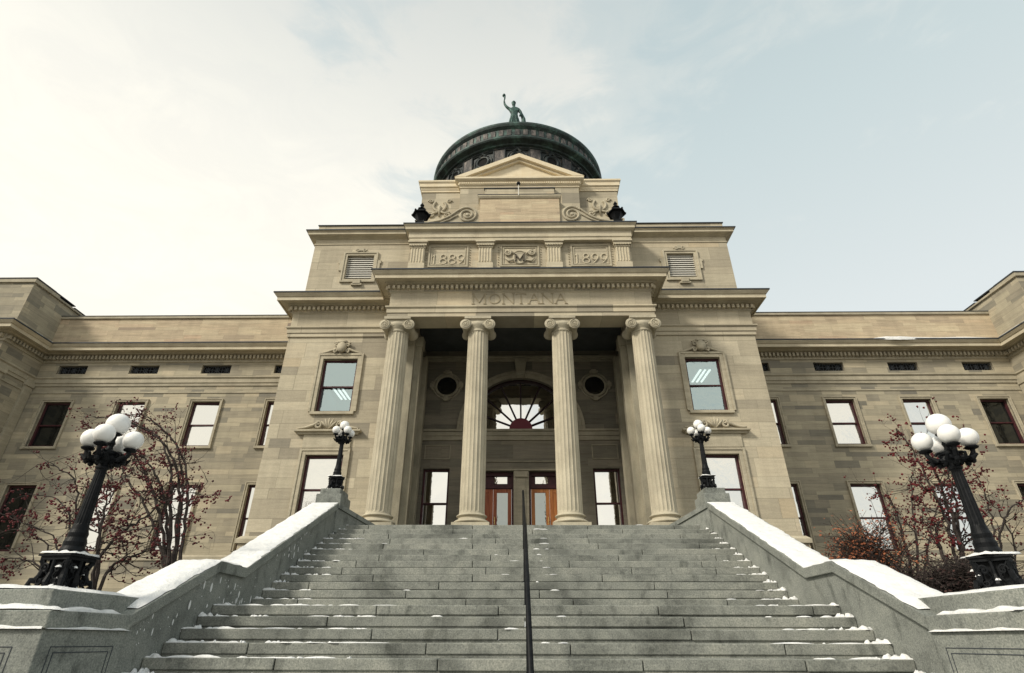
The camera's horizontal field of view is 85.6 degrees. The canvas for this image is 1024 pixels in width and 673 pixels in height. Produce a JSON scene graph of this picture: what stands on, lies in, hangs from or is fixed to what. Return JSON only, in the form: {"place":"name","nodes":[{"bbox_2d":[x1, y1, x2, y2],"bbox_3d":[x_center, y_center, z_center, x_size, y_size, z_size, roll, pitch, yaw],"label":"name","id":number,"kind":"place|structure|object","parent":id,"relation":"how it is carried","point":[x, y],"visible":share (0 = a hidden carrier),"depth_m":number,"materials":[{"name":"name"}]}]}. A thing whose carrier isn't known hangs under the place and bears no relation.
{"place":"outdoors","nodes":[
{"label":"outdoors","id":0,"kind":"place"},
{"bbox_2d":[0,122,1023,591],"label":"capitol building","id":1,"kind":"structure","parent":0,"point":[484,344],"depth_m":20.79,"materials":[{"name":"stone"}]},
{"bbox_2d":[0,482,41,550],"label":"window","id":2,"kind":"structure","parent":1,"relation":"in","point":[11,539],"depth_m":20.85,"materials":[{"name":"black glass"}]},
{"bbox_2d":[19,399,75,448],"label":"window","id":3,"kind":"structure","parent":1,"relation":"in","point":[52,422],"depth_m":22.43,"materials":[{"name":"black glass"}]},
{"bbox_2d":[61,482,119,550],"bbox_3d":[-15.623,6.703,20.613,1.370,2.490,0.295,0,-29,1],"label":"window","id":4,"kind":"structure","parent":1,"relation":"in","point":[92,537],"depth_m":20.64,"materials":[{"name":"white glass"}]},
{"bbox_2d":[103,399,149,446],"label":"window","id":5,"kind":"structure","parent":1,"relation":"in","point":[130,406],"depth_m":22.70,"materials":[{"name":"white glass"}]},
{"bbox_2d":[145,482,200,550],"bbox_3d":[-12.543,6.687,20.574,1.370,2.490,0.295,0,-29,1],"label":"window","id":6,"kind":"structure","parent":1,"relation":"in","point":[175,504],"depth_m":20.62,"materials":[{"name":"white glass"}]},
{"bbox_2d":[175,399,223,448],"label":"window","id":7,"kind":"structure","parent":1,"relation":"in","point":[204,417],"depth_m":22.35,"materials":[{"name":"white glass"}]},
{"bbox_2d":[230,481,255,550],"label":"window","id":8,"kind":"structure","parent":1,"relation":"in","point":[251,489],"depth_m":20.59,"materials":[{"name":"red paint"}]},
{"bbox_2d":[253,398,274,448],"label":"window","id":9,"kind":"structure","parent":1,"relation":"in","point":[270,407],"depth_m":22.28,"materials":[{"name":"red paint"}]},
{"bbox_2d":[287,418,361,517],"bbox_3d":[-5.975,4.231,17.416,2.160,3.401,0.420,0,-29,1],"label":"window","id":10,"kind":"structure","parent":1,"relation":"in","point":[317,440],"depth_m":17.62,"materials":[{"name":"red paint"}]},
{"bbox_2d":[308,340,364,414],"bbox_3d":[-5.970,1.404,18.957,1.600,2.720,0.453,0,-29,1],"label":"window","id":11,"kind":"structure","parent":1,"relation":"in","point":[341,380],"depth_m":18.97,"materials":[{"name":"glass"}]},
{"bbox_2d":[411,203,430,221],"bbox_3d":[-3.661,-4.734,22.202,0.810,1.710,0.701,0,-29,1],"label":"urn","id":12,"kind":"object","parent":1,"relation":"on","point":[421,214],"visible":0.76,"depth_m":22.08,"materials":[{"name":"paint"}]},
{"bbox_2d":[419,470,449,524],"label":"window","id":13,"kind":"structure","parent":1,"relation":"in","point":[434,500],"depth_m":19.40,"materials":[{"name":"white glass"}]},
{"bbox_2d":[502,94,525,121],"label":"statue","id":14,"kind":"object","parent":1,"relation":"on","point":[514,111],"visible":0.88,"depth_m":45.24,"materials":[{"name":"green metal"}]},
{"bbox_2d":[487,380,554,428],"bbox_3d":[0.333,2.629,21.070,4.200,2.103,0.140,0,-29,1],"label":"lunette window","id":15,"kind":"structure","parent":1,"relation":"in","point":[515,404],"depth_m":21.09,"materials":[{"name":"glass"}]},
{"bbox_2d":[42,325,1016,339],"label":"snow","id":16,"kind":"structure","parent":1,"relation":"on","point":[896,338],"depth_m":22.98,"materials":[{"name":"white snow"}]},
{"bbox_2d":[593,469,623,524],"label":"window","id":17,"kind":"structure","parent":1,"relation":"in","point":[607,487],"depth_m":19.33,"materials":[{"name":"white glass"}]},
{"bbox_2d":[606,202,625,220],"bbox_3d":[4.189,-4.774,22.103,0.810,1.710,0.701,0,-29,1],"label":"roof lantern","id":18,"kind":"object","parent":1,"relation":"on","point":[616,212],"visible":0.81,"depth_m":21.98,"materials":[{"name":"paint"}]},
{"bbox_2d":[678,339,735,413],"bbox_3d":[6.569,1.340,18.799,1.600,2.720,0.453,0,-29,1],"label":"window","id":19,"kind":"structure","parent":1,"relation":"in","point":[704,393],"depth_m":18.81,"materials":[{"name":"glass"}]},
{"bbox_2d":[681,417,758,516],"bbox_3d":[6.564,4.166,17.258,2.160,3.401,0.420,0,-29,1],"label":"window","id":20,"kind":"structure","parent":1,"relation":"in","point":[727,439],"depth_m":17.46,"materials":[{"name":"red paint"}]},
{"bbox_2d":[770,397,791,446],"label":"window","id":21,"kind":"structure","parent":1,"relation":"in","point":[773,403],"depth_m":22.00,"materials":[{"name":"red paint"}]},
{"bbox_2d":[790,480,817,550],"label":"window","id":22,"kind":"structure","parent":1,"relation":"in","point":[796,498],"depth_m":20.31,"materials":[{"name":"red paint"}]},
{"bbox_2d":[821,396,872,446],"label":"window","id":23,"kind":"structure","parent":1,"relation":"in","point":[842,418],"depth_m":22.03,"materials":[{"name":"white glass"}]},
{"bbox_2d":[846,480,903,550],"bbox_3d":[13.234,6.555,20.249,1.370,2.490,0.295,0,-29,1],"label":"window","id":24,"kind":"structure","parent":1,"relation":"in","point":[857,493],"depth_m":20.49,"materials":[{"name":"white glass"}]},
{"bbox_2d":[898,396,939,437],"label":"window","id":25,"kind":"structure","parent":1,"relation":"in","point":[912,414],"depth_m":22.19,"materials":[{"name":"white glass"}]},
{"bbox_2d":[929,480,973,550],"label":"window","id":26,"kind":"structure","parent":1,"relation":"in","point":[934,482],"depth_m":20.21,"materials":[{"name":"white glass"}]},
{"bbox_2d":[975,396,1023,446],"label":"window","id":27,"kind":"structure","parent":1,"relation":"in","point":[1002,426],"depth_m":21.95,"materials":[{"name":"black glass"}]},
{"bbox_2d":[1011,480,1023,508],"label":"window","id":28,"kind":"structure","parent":1,"relation":"in","point":[1019,484],"depth_m":20.63,"materials":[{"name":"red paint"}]},
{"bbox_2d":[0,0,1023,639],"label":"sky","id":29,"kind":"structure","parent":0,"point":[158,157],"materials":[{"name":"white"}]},
{"bbox_3d":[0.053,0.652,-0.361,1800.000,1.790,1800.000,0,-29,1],"label":"ground","id":30,"kind":"structure","parent":0,"visible":0},
{"bbox_2d":[0,441,107,581],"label":"berry tree","id":31,"kind":"object","parent":30,"relation":"on","point":[32,533],"visible":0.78,"depth_m":10.24,"materials":[{"name":"brown plant"}]},
{"bbox_2d":[37,429,231,590],"bbox_3d":[-6.604,2.908,9.278,2.852,3.093,2.817,0,-29,1],"label":"berry tree","id":32,"kind":"object","parent":30,"relation":"on","point":[98,549],"visible":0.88,"depth_m":9.35,"materials":[{"name":"brown plant"}]},
{"bbox_2d":[66,396,210,567],"bbox_3d":[-8.788,3.234,12.540,3.516,4.853,2.879,9,-30,-15],"label":"berry tree","id":33,"kind":"object","parent":30,"relation":"on","point":[168,530],"visible":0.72,"depth_m":12.30,"materials":[{"name":"brown plant"}]},
{"bbox_2d":[0,488,1023,672],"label":"staircase","id":34,"kind":"structure","parent":30,"relation":"on","point":[637,598],"depth_m":7.65,"materials":[{"name":"stone"}]},
{"bbox_2d":[0,584,129,630],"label":"snow","id":35,"kind":"structure","parent":34,"relation":"on","point":[26,606],"depth_m":5.73,"materials":[{"name":"white snow"}]},
{"bbox_2d":[24,414,143,590],"bbox_3d":[-5.180,1.979,6.812,0.595,2.160,0.595,-17,-33,28],"label":"lamp post","id":36,"kind":"object","parent":34,"relation":"on","point":[111,431],"visible":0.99,"depth_m":6.75,"materials":[{"name":"metal"}]},
{"bbox_2d":[117,502,336,607],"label":"snow","id":37,"kind":"structure","parent":34,"relation":"on","point":[148,589],"depth_m":8.99,"materials":[{"name":"white snow"}]},
{"bbox_2d":[327,421,354,489],"bbox_3d":[-4.642,3.209,14.921,0.536,1.944,0.536,0,-29,-1],"label":"lamp post","id":38,"kind":"object","parent":34,"relation":"on","point":[341,438],"visible":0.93,"depth_m":14.99,"materials":[{"name":"metal"}]},
{"bbox_2d":[122,524,924,672],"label":"snow","id":39,"kind":"structure","parent":34,"relation":"on","point":[902,656],"depth_m":7.35,"materials":[{"name":"white snow"}]},
{"bbox_2d":[522,490,533,672],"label":"handrail","id":40,"kind":"object","parent":34,"relation":"on","point":[529,649],"visible":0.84,"depth_m":6.19,"materials":[{"name":"metal"}]},
{"bbox_2d":[39,474,1021,587],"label":"snow","id":41,"kind":"structure","parent":34,"relation":"on","point":[94,555],"depth_m":6.33,"materials":[{"name":"white snow"}]},
{"bbox_2d":[687,420,716,489],"bbox_3d":[5.117,3.159,14.798,0.536,1.944,0.536,-25,-38,38],"label":"lamp post","id":42,"kind":"object","parent":34,"relation":"on","point":[707,481],"visible":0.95,"depth_m":14.82,"materials":[{"name":"metal"}]},
{"bbox_2d":[707,502,942,608],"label":"snow","id":43,"kind":"structure","parent":34,"relation":"on","point":[904,588],"depth_m":8.31,"materials":[{"name":"white snow"}]},
{"bbox_2d":[911,414,1023,591],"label":"lamp post","id":44,"kind":"object","parent":34,"relation":"on","point":[946,441],"visible":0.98,"depth_m":6.78,"materials":[{"name":"metal"}]},
{"bbox_2d":[929,584,1023,631],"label":"snow","id":45,"kind":"structure","parent":34,"relation":"on","point":[997,609],"depth_m":5.69,"materials":[{"name":"white snow"}]},
{"bbox_2d":[807,495,935,574],"bbox_3d":[6.530,4.167,10.180,2.333,2.384,1.446,0,-29,1],"label":"leafy shrub","id":46,"kind":"object","parent":30,"relation":"on","point":[861,547],"visible":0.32,"depth_m":10.24,"materials":[{"name":"brown plant"}]},
{"bbox_2d":[844,446,983,577],"bbox_3d":[8.788,3.956,11.635,3.743,3.536,1.638,15,-32,-25],"label":"berry tree","id":47,"kind":"object","parent":30,"relation":"on","point":[912,501],"visible":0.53,"depth_m":11.55,"materials":[{"name":"brown plant"}]},
{"bbox_2d":[857,540,973,592],"bbox_3d":[6.569,3.934,8.664,2.040,1.330,1.424,-13,-31,22],"label":"leafy shrub","id":48,"kind":"object","parent":30,"relation":"on","point":[910,571],"visible":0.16,"depth_m":8.62,"materials":[{"name":"brown plant"}]},
{"bbox_2d":[878,397,1008,566],"bbox_3d":[7.947,2.947,9.858,1.780,3.708,3.179,-14,-32,24],"label":"berry tree","id":49,"kind":"object","parent":30,"relation":"on","point":[956,536],"visible":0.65,"depth_m":9.74,"materials":[{"name":"brown plant"}]},
{"bbox_2d":[903,548,1023,592],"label":"leafy shrub","id":50,"kind":"object","parent":30,"relation":"on","point":[966,582],"visible":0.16,"depth_m":8.30,"materials":[{"name":"brown plant"}]},
{"bbox_2d":[946,445,1023,564],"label":"berry tree","id":51,"kind":"object","parent":30,"relation":"on","point":[1004,522],"visible":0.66,"depth_m":10.87,"materials":[{"name":"brown plant"}]}
]}

